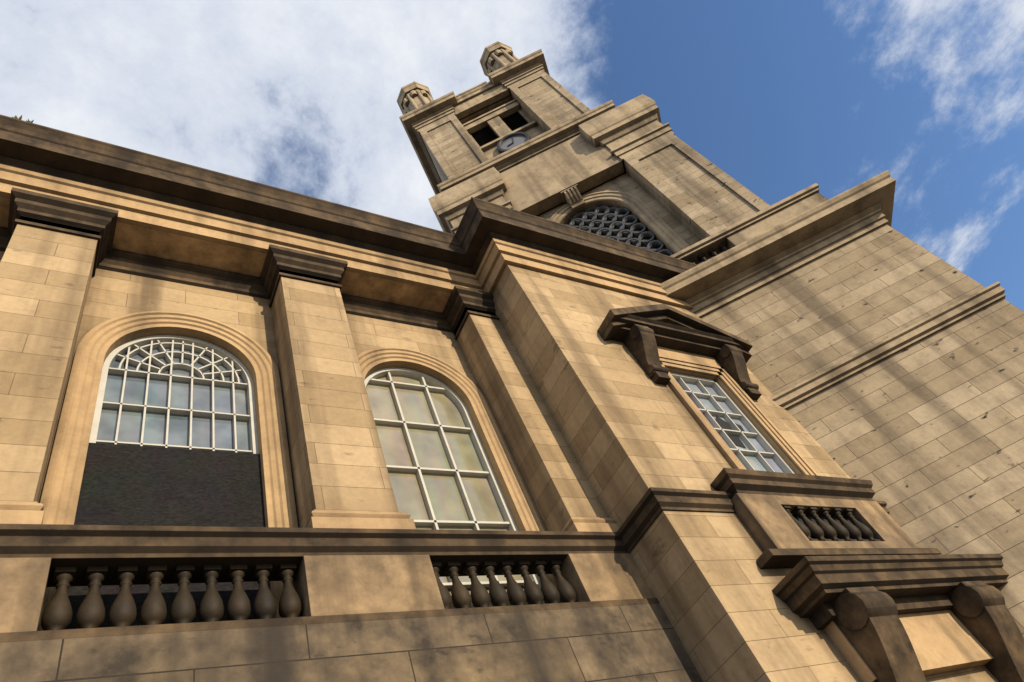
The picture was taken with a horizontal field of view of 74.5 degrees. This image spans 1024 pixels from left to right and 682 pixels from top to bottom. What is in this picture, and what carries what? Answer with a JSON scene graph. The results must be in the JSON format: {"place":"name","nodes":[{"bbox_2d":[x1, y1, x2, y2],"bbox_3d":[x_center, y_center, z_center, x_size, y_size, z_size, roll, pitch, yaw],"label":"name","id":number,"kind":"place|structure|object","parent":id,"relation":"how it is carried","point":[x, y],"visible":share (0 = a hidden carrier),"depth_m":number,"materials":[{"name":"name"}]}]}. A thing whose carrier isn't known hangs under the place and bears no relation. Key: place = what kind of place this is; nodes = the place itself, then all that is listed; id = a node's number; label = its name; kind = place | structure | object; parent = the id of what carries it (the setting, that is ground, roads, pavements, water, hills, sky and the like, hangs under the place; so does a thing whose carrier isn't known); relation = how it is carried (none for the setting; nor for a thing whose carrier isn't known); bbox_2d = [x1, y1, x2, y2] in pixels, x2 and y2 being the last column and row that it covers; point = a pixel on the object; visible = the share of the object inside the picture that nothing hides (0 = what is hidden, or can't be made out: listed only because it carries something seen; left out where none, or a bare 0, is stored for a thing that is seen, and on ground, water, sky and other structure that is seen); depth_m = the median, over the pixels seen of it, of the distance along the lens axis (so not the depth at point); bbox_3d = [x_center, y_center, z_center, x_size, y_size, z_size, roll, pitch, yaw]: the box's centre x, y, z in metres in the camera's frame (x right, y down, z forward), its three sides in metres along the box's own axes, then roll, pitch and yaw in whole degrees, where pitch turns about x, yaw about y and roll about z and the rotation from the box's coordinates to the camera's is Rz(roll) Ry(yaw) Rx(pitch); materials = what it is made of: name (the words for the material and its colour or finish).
{"place":"outdoors","nodes":[
{"label":"outdoors","id":0,"kind":"place"},
{"bbox_2d":[0,196,477,502],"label":"wing wall","id":1,"kind":"structure","parent":0,"point":[111,294],"depth_m":13.25,"materials":[{"name":"beige stone"}]},
{"bbox_2d":[38,311,560,630],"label":"window surrounds","id":2,"kind":"object","parent":1,"relation":"attached to","point":[98,344],"visible":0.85,"depth_m":11.29,"materials":[{"name":"beige stone"}]},
{"bbox_2d":[67,335,544,628],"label":"wing windows","id":3,"kind":"structure","parent":1,"relation":"in","point":[173,440],"depth_m":10.95,"materials":[{"name":"grey glass"}]},
{"bbox_2d":[0,187,619,531],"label":"pilasters","id":4,"kind":"object","parent":1,"relation":"attached to","point":[58,251],"visible":0.8,"depth_m":11.39,"materials":[{"name":"beige stone"}]},
{"bbox_2d":[0,114,696,309],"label":"cornice","id":5,"kind":"structure","parent":4,"relation":"on","point":[483,246],"depth_m":14.84,"materials":[{"name":"beige stone"}]},
{"bbox_2d":[12,115,33,122],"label":"cornice weeds","id":6,"kind":"object","parent":5,"relation":"on","point":[19,118],"depth_m":12.47,"materials":[{"name":"green plant"}]},
{"bbox_2d":[0,0,1023,310],"label":"sky","id":7,"kind":"structure","parent":0,"point":[785,98],"materials":[{"name":"blue"}]},
{"bbox_2d":[687,243,728,263],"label":"balusters","id":8,"kind":"object","parent":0,"point":[712,251],"visible":0.09,"depth_m":21.32,"materials":[{"name":"stone"}]},
{"label":"ground","id":9,"kind":"structure","parent":0,"visible":0},
{"bbox_2d":[0,603,702,681],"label":"lower wall","id":10,"kind":"structure","parent":9,"relation":"on","point":[635,643],"depth_m":7.78,"materials":[{"name":"beige stone"}]},
{"bbox_2d":[0,487,889,642],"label":"balustrade","id":11,"kind":"object","parent":10,"relation":"on","point":[348,575],"visible":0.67,"depth_m":8.33,"materials":[{"name":"beige stone"}]},
{"bbox_2d":[41,560,575,630],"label":"balusters","id":12,"kind":"object","parent":11,"relation":"attached to","point":[57,614],"visible":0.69,"depth_m":7.71,"materials":[{"name":"grey stone"}]},
{"bbox_2d":[492,264,997,681],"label":"wall","id":13,"kind":"structure","parent":9,"relation":"on","point":[632,432],"depth_m":11.84,"materials":[{"name":"beige stone"}]},
{"bbox_2d":[670,372,795,473],"bbox_3d":[4.677,1.940,14.387,1.820,3.619,0.140,10,-58,-31],"label":"block window","id":14,"kind":"structure","parent":13,"relation":"on","point":[744,439],"depth_m":14.73,"materials":[{"name":"grey glass"}]},
{"bbox_2d":[597,304,1023,681],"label":"window surround","id":15,"kind":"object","parent":13,"relation":"attached to","point":[871,588],"depth_m":11.29,"materials":[{"name":"stone"}]},
{"bbox_2d":[660,170,1023,637],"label":"tower base","id":16,"kind":"object","parent":9,"relation":"on","point":[886,359],"visible":0.5,"depth_m":16.34,"materials":[{"name":"stone"}]},
{"bbox_2d":[428,94,769,264],"bbox_3d":[4.508,-1.741,29.195,10.682,15.190,10.682,-27,-47,-2],"label":"tower middle stage","id":17,"kind":"object","parent":16,"relation":"on","point":[666,186],"visible":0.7,"depth_m":27.75,"materials":[{"name":"beige stone"}]},
{"bbox_2d":[397,41,589,194],"bbox_3d":[-0.568,-10.913,40.429,9.030,15.540,9.030,-27,-47,-2],"label":"bell tower top","id":18,"kind":"object","parent":17,"relation":"on","point":[514,101],"visible":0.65,"depth_m":37.17,"materials":[{"name":"stone"}]},
{"bbox_2d":[565,206,672,255],"bbox_3d":[4.095,-2.938,24.919,3.290,7.840,0.420,-27,-47,-2],"label":"lattice window","id":19,"kind":"structure","parent":17,"relation":"attached to","point":[622,224],"depth_m":26.28,"materials":[{"name":"dark grey metal"}]}
]}

